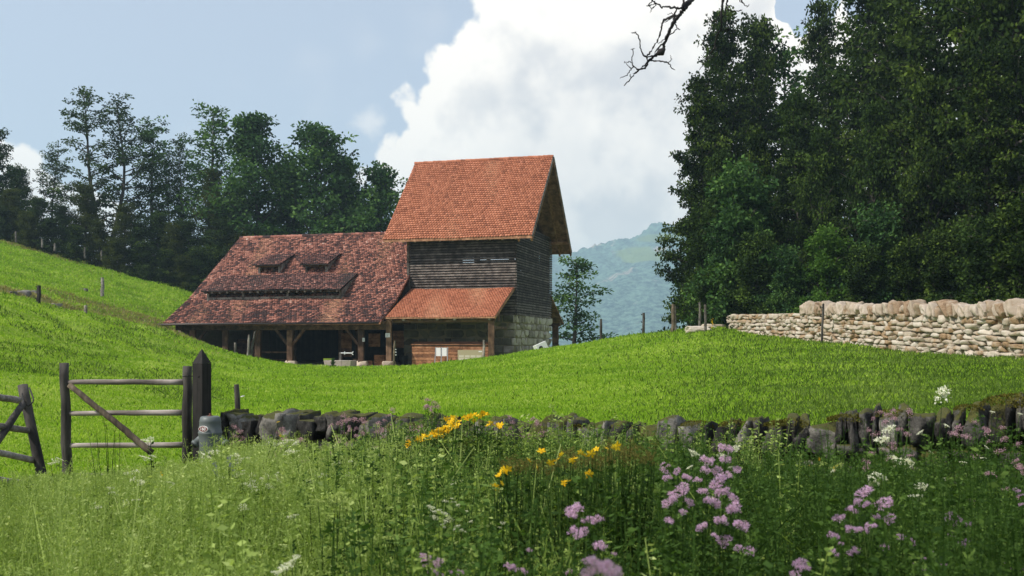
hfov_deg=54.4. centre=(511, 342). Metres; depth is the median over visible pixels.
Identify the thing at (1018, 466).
oregano
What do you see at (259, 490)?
yarrow
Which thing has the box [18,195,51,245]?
undergrowth tree
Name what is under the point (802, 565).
pink flower plant
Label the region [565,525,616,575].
pink flower plant
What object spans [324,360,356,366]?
water trough
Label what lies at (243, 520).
yarrow
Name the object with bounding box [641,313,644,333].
fence post
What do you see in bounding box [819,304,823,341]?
fence post
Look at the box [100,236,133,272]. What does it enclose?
shrub
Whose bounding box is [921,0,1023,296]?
wood tree
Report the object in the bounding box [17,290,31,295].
boulder
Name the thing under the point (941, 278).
bush
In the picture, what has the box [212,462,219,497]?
blue spike
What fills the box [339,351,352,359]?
water spout
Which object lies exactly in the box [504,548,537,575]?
pink flower plant
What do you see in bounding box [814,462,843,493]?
lime umbel
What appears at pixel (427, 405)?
oregano
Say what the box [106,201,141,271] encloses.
broadleaf tree
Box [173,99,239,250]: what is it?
broadleaf tree
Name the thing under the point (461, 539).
umbel flower
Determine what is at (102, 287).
fence post
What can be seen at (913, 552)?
pink flower plant
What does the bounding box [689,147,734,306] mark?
wood tree
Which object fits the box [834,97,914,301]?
wood tree
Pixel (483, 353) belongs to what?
wooden stake
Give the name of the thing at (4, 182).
broadleaf tree
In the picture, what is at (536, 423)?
oregano
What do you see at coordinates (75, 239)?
shrub
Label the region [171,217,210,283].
undergrowth tree
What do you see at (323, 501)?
lime umbel
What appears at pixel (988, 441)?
oregano
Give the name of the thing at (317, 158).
broadleaf tree
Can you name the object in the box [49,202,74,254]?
undergrowth tree
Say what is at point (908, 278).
bush
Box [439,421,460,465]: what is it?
yellow flower plant
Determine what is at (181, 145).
broadleaf tree
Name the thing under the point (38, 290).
fence post
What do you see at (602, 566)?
pink flower plant
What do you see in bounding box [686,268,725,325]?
bush
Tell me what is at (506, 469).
yellow flower plant
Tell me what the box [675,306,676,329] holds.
fence post
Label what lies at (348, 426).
oregano
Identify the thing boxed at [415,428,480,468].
seed head plant
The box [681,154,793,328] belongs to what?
bush
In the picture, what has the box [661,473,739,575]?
pink flower plant
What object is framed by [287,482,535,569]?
umbel flower
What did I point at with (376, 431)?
oregano
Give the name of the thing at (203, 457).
umbel flower
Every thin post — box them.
[247,335,249,355]
[250,331,255,355]
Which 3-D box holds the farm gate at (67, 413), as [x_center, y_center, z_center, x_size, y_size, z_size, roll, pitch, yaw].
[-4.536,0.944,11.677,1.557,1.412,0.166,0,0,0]
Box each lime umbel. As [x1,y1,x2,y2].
[305,494,350,574]
[326,491,352,575]
[370,534,399,575]
[387,560,411,574]
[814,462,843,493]
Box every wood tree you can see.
[652,64,740,326]
[678,5,780,295]
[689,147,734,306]
[728,12,795,291]
[736,125,794,286]
[754,23,819,220]
[766,88,846,310]
[775,0,901,253]
[777,0,854,250]
[783,125,857,298]
[822,0,968,293]
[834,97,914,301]
[851,0,1023,238]
[878,73,963,299]
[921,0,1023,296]
[925,39,1023,297]
[998,140,1023,245]
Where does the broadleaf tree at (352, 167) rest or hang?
on the ground at (152, 341)
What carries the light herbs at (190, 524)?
on the ground at (152, 341)
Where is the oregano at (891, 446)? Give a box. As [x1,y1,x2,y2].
[861,437,914,513]
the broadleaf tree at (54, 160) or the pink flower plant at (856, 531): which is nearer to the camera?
the pink flower plant at (856, 531)
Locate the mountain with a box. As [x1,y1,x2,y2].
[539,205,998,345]
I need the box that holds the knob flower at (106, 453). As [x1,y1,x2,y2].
[87,419,122,479]
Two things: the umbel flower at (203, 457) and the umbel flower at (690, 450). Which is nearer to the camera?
the umbel flower at (690, 450)
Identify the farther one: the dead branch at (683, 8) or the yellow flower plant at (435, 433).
the dead branch at (683, 8)
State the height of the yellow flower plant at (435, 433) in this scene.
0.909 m
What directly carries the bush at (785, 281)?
on the ground at (152, 341)
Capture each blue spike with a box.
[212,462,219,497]
[226,456,235,489]
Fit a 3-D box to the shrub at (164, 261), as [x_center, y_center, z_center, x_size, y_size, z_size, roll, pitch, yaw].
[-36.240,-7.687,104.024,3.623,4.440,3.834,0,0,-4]
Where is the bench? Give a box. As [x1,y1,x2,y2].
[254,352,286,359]
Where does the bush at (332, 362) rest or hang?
on the ground at (152, 341)
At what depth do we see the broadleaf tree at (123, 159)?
113.61 m
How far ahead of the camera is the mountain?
2159.67 m
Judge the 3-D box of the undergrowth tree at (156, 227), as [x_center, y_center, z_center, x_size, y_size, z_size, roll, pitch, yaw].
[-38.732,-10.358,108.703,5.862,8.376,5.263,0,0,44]
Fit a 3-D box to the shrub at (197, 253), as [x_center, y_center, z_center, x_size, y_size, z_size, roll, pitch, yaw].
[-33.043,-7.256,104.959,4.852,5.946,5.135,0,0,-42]
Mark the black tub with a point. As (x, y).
(404, 360)
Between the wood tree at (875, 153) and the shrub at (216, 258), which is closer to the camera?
the wood tree at (875, 153)
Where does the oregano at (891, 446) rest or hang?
on the ground at (152, 341)
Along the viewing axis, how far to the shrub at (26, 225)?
106.59 m
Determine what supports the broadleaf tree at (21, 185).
on the ground at (152, 341)
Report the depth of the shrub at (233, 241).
106.93 m
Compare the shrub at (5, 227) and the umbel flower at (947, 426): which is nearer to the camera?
the umbel flower at (947, 426)
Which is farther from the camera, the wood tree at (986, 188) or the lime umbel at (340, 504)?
the wood tree at (986, 188)
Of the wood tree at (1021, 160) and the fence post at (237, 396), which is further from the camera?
the wood tree at (1021, 160)
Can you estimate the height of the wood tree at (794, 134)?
14.460 m
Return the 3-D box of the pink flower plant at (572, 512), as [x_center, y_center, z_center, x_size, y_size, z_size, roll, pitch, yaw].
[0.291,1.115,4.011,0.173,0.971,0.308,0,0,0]
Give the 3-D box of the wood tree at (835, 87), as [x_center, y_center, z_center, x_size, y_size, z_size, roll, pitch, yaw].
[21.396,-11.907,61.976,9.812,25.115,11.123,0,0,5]
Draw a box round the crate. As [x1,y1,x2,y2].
[374,355,385,364]
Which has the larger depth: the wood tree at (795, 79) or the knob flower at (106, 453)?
the wood tree at (795, 79)
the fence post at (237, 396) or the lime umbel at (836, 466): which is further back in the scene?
the fence post at (237, 396)
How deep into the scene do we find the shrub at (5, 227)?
107.83 m
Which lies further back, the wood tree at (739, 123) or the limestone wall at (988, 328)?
the wood tree at (739, 123)
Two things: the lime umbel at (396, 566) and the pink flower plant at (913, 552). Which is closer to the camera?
the lime umbel at (396, 566)
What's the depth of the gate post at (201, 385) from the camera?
11.40 m
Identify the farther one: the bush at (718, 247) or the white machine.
the white machine
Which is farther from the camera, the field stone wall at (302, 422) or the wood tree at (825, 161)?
the wood tree at (825, 161)
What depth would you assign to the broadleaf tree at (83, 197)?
109.31 m
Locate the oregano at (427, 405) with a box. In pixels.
[423,398,440,432]
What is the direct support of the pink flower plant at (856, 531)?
on the ground at (152, 341)
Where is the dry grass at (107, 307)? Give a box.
[0,239,229,353]
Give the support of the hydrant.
on the ground at (152, 341)
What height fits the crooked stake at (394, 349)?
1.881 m
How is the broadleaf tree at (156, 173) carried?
on the ground at (152, 341)
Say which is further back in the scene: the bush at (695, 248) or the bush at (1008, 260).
the bush at (695, 248)
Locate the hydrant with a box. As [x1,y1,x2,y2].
[191,413,229,466]
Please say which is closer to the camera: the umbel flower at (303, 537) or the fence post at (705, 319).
the umbel flower at (303, 537)
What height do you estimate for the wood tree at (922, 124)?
12.459 m
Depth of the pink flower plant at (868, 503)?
4.29 m
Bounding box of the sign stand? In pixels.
[434,347,447,362]
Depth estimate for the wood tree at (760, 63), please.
69.73 m
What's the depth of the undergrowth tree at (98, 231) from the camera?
105.57 m
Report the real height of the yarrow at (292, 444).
0.671 m
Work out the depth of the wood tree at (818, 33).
65.40 m
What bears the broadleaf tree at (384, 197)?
on the ground at (152, 341)
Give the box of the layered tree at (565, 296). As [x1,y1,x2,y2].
[550,255,618,346]
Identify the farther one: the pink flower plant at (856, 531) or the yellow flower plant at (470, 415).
the yellow flower plant at (470, 415)
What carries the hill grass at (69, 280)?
on the ground at (152, 341)
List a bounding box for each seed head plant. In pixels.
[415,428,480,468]
[499,452,559,575]
[549,446,607,568]
[593,435,660,575]
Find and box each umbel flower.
[47,457,63,480]
[139,436,155,478]
[196,450,220,476]
[271,555,300,575]
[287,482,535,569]
[425,505,453,573]
[441,522,505,575]
[448,498,478,572]
[687,445,738,532]
[867,471,887,521]
[874,424,895,545]
[889,455,914,569]
[910,483,927,529]
[916,411,1022,516]
[933,385,951,459]
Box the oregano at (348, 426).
[328,413,358,452]
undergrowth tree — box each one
[0,188,22,239]
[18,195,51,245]
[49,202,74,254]
[82,219,110,266]
[116,218,154,272]
[130,210,173,277]
[153,222,190,278]
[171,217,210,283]
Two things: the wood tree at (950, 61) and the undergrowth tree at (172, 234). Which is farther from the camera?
the undergrowth tree at (172, 234)
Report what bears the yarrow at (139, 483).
on the ground at (152, 341)
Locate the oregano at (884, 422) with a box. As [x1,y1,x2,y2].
[865,407,912,461]
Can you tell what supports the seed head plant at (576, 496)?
on the ground at (152, 341)
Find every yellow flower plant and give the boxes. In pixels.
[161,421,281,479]
[405,428,443,470]
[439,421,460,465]
[443,410,489,467]
[482,421,502,473]
[490,465,517,575]
[527,440,620,575]
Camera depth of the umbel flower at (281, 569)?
3.17 m
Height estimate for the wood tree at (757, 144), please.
11.270 m
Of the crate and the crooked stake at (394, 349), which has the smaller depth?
the crooked stake at (394, 349)
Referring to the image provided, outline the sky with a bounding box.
[0,0,1020,270]
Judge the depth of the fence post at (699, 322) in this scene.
47.95 m
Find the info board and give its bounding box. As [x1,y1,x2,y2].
[458,350,482,359]
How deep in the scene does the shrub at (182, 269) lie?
103.63 m
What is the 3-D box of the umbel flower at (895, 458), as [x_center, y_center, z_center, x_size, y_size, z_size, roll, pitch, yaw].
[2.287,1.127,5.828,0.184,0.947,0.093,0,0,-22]
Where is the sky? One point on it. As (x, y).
(416, 80)
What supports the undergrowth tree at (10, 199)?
on the ground at (152, 341)
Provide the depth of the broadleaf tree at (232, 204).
117.53 m
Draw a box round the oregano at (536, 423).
[505,415,550,448]
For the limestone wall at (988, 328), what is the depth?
33.24 m
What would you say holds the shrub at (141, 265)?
on the ground at (152, 341)
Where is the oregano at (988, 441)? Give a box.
[947,419,1021,500]
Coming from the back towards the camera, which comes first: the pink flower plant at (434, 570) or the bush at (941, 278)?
the bush at (941, 278)
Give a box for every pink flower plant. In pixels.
[419,553,463,575]
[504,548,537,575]
[565,502,606,575]
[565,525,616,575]
[580,555,623,575]
[654,461,692,573]
[660,501,754,575]
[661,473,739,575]
[682,443,741,575]
[789,557,810,575]
[827,522,890,575]
[831,485,896,575]
[897,534,946,575]
[944,511,971,573]
[998,488,1023,575]
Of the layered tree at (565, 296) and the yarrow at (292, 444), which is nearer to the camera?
the yarrow at (292, 444)
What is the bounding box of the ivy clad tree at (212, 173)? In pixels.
[188,167,233,250]
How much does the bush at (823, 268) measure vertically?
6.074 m
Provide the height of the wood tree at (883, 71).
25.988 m
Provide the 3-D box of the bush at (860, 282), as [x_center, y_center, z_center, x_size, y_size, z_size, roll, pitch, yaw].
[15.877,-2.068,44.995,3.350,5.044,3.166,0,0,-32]
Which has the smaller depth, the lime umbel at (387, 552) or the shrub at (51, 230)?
the lime umbel at (387, 552)
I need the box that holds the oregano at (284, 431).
[276,427,303,451]
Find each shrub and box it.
[0,204,14,241]
[10,209,42,249]
[31,216,68,253]
[58,224,96,265]
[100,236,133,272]
[122,239,163,279]
[147,248,179,287]
[166,254,200,290]
[179,245,212,292]
[191,245,227,281]
[212,225,249,267]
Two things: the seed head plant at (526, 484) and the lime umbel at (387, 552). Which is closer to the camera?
the lime umbel at (387, 552)
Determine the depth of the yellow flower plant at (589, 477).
4.60 m
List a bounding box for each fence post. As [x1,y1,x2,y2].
[35,285,40,303]
[100,277,104,295]
[234,384,244,408]
[600,319,602,338]
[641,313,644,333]
[670,304,674,331]
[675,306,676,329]
[698,302,700,325]
[704,304,706,330]
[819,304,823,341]
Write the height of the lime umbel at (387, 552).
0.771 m
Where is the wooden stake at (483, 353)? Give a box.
[482,340,484,356]
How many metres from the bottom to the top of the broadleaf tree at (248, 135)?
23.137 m
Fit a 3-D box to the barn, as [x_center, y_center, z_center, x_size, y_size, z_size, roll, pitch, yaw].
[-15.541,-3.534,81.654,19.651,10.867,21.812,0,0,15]
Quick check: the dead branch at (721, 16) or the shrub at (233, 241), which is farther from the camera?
the shrub at (233, 241)
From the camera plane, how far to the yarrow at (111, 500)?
6.83 m
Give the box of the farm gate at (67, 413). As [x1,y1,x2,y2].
[59,363,191,475]
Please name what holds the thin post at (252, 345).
on the ground at (152, 341)
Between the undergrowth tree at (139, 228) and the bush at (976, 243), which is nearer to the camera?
the bush at (976, 243)
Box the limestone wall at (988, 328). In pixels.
[701,298,1023,357]
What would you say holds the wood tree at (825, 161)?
on the ground at (152, 341)
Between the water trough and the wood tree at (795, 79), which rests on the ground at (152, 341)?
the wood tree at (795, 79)
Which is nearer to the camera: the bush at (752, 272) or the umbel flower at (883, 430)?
the umbel flower at (883, 430)
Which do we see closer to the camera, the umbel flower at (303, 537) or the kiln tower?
the umbel flower at (303, 537)
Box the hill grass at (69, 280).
[0,240,311,365]
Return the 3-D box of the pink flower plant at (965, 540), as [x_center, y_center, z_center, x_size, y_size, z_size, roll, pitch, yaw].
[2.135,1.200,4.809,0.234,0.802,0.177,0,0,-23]
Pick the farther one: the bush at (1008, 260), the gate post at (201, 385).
the bush at (1008, 260)
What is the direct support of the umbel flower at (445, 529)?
on the ground at (152, 341)
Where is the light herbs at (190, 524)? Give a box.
[0,404,837,575]
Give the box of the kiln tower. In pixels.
[382,155,571,365]
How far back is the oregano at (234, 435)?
11.12 m
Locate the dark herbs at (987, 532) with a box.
[292,403,1023,575]
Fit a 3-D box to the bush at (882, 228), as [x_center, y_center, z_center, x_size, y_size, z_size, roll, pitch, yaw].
[16.924,-3.027,46.036,4.850,7.301,4.583,0,0,27]
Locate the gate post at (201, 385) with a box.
[182,349,210,465]
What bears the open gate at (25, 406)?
on the ground at (152, 341)
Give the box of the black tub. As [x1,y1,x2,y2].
[399,356,407,364]
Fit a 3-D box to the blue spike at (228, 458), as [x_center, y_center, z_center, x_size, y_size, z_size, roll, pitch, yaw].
[-2.146,1.237,7.610,0.097,0.728,0.266,0,0,-16]
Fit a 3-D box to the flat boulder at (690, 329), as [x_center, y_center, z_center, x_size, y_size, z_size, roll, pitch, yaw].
[8.635,-0.598,46.047,1.240,0.356,0.907,0,0,0]
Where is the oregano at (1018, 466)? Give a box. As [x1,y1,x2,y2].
[973,458,1023,547]
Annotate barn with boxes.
[157,232,410,365]
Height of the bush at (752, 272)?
6.008 m
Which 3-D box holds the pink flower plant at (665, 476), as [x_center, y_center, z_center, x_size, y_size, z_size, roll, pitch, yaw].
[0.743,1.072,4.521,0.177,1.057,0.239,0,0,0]
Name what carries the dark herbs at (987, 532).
on the ground at (152, 341)
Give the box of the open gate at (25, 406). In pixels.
[0,384,46,482]
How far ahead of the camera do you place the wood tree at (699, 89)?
61.22 m
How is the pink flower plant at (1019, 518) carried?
on the ground at (152, 341)
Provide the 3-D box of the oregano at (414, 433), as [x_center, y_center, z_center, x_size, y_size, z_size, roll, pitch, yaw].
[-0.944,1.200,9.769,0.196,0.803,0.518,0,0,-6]
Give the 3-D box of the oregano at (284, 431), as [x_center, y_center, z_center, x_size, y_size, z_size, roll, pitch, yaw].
[-2.416,1.258,10.914,0.363,0.687,0.353,0,0,0]
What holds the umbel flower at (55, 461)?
on the ground at (152, 341)
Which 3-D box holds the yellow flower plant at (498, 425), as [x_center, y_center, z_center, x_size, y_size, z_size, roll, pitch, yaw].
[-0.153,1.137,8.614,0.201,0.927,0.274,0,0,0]
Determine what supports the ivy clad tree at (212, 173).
on the ground at (152, 341)
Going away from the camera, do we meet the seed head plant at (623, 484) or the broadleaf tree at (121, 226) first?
the seed head plant at (623, 484)
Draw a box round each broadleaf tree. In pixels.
[0,127,26,230]
[4,163,33,239]
[29,140,75,235]
[48,86,172,240]
[64,180,101,260]
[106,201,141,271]
[123,115,181,267]
[146,153,185,240]
[167,132,200,252]
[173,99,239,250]
[180,110,303,248]
[203,182,254,246]
[241,120,371,235]
[250,165,311,234]
[322,156,380,232]
[334,160,407,232]
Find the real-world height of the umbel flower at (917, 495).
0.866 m
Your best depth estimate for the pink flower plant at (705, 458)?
4.22 m
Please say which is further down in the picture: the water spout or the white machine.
the water spout
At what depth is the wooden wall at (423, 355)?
69.53 m
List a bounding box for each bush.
[329,358,336,366]
[658,200,716,331]
[680,222,760,326]
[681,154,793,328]
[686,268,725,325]
[718,228,790,328]
[751,243,813,313]
[787,222,853,313]
[825,199,926,303]
[829,242,889,303]
[884,235,934,300]
[904,225,970,303]
[927,216,1009,303]
[975,192,1023,303]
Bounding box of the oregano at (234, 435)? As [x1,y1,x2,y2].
[231,424,245,445]
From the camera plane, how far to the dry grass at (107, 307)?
71.30 m
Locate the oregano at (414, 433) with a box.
[406,424,424,448]
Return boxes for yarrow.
[108,487,117,522]
[130,478,144,504]
[238,504,251,560]
[249,483,271,525]
[282,439,298,458]
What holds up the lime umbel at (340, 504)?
on the ground at (152, 341)
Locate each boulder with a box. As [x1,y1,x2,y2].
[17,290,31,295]
[684,326,711,332]
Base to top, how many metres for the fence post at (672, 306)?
1.464 m
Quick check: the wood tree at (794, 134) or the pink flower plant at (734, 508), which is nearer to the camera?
the pink flower plant at (734, 508)
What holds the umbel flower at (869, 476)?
on the ground at (152, 341)
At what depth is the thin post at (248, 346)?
65.94 m
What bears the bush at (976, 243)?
on the ground at (152, 341)
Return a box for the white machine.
[533,341,548,348]
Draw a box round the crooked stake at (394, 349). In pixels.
[392,341,396,365]
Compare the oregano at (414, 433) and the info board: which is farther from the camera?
the info board
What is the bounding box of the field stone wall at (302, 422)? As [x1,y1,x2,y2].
[220,392,1023,482]
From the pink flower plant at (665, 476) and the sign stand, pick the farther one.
the sign stand
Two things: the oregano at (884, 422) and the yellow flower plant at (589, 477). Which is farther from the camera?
the oregano at (884, 422)
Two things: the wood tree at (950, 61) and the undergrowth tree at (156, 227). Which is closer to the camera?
the wood tree at (950, 61)
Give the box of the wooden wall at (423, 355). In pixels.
[411,342,487,364]
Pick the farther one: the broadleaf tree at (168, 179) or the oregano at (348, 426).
the broadleaf tree at (168, 179)
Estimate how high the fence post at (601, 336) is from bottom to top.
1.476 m
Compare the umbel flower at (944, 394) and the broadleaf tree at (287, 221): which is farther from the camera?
the broadleaf tree at (287, 221)
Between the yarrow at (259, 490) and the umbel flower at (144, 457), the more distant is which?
the umbel flower at (144, 457)
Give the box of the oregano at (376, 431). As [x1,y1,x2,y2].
[357,408,395,446]
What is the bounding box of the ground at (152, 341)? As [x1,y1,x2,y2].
[0,243,1023,562]
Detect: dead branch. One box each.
[623,0,693,85]
[699,0,748,69]
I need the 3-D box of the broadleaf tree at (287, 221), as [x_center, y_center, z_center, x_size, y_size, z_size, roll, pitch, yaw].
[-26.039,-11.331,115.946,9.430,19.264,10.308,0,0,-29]
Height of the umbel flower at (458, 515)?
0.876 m

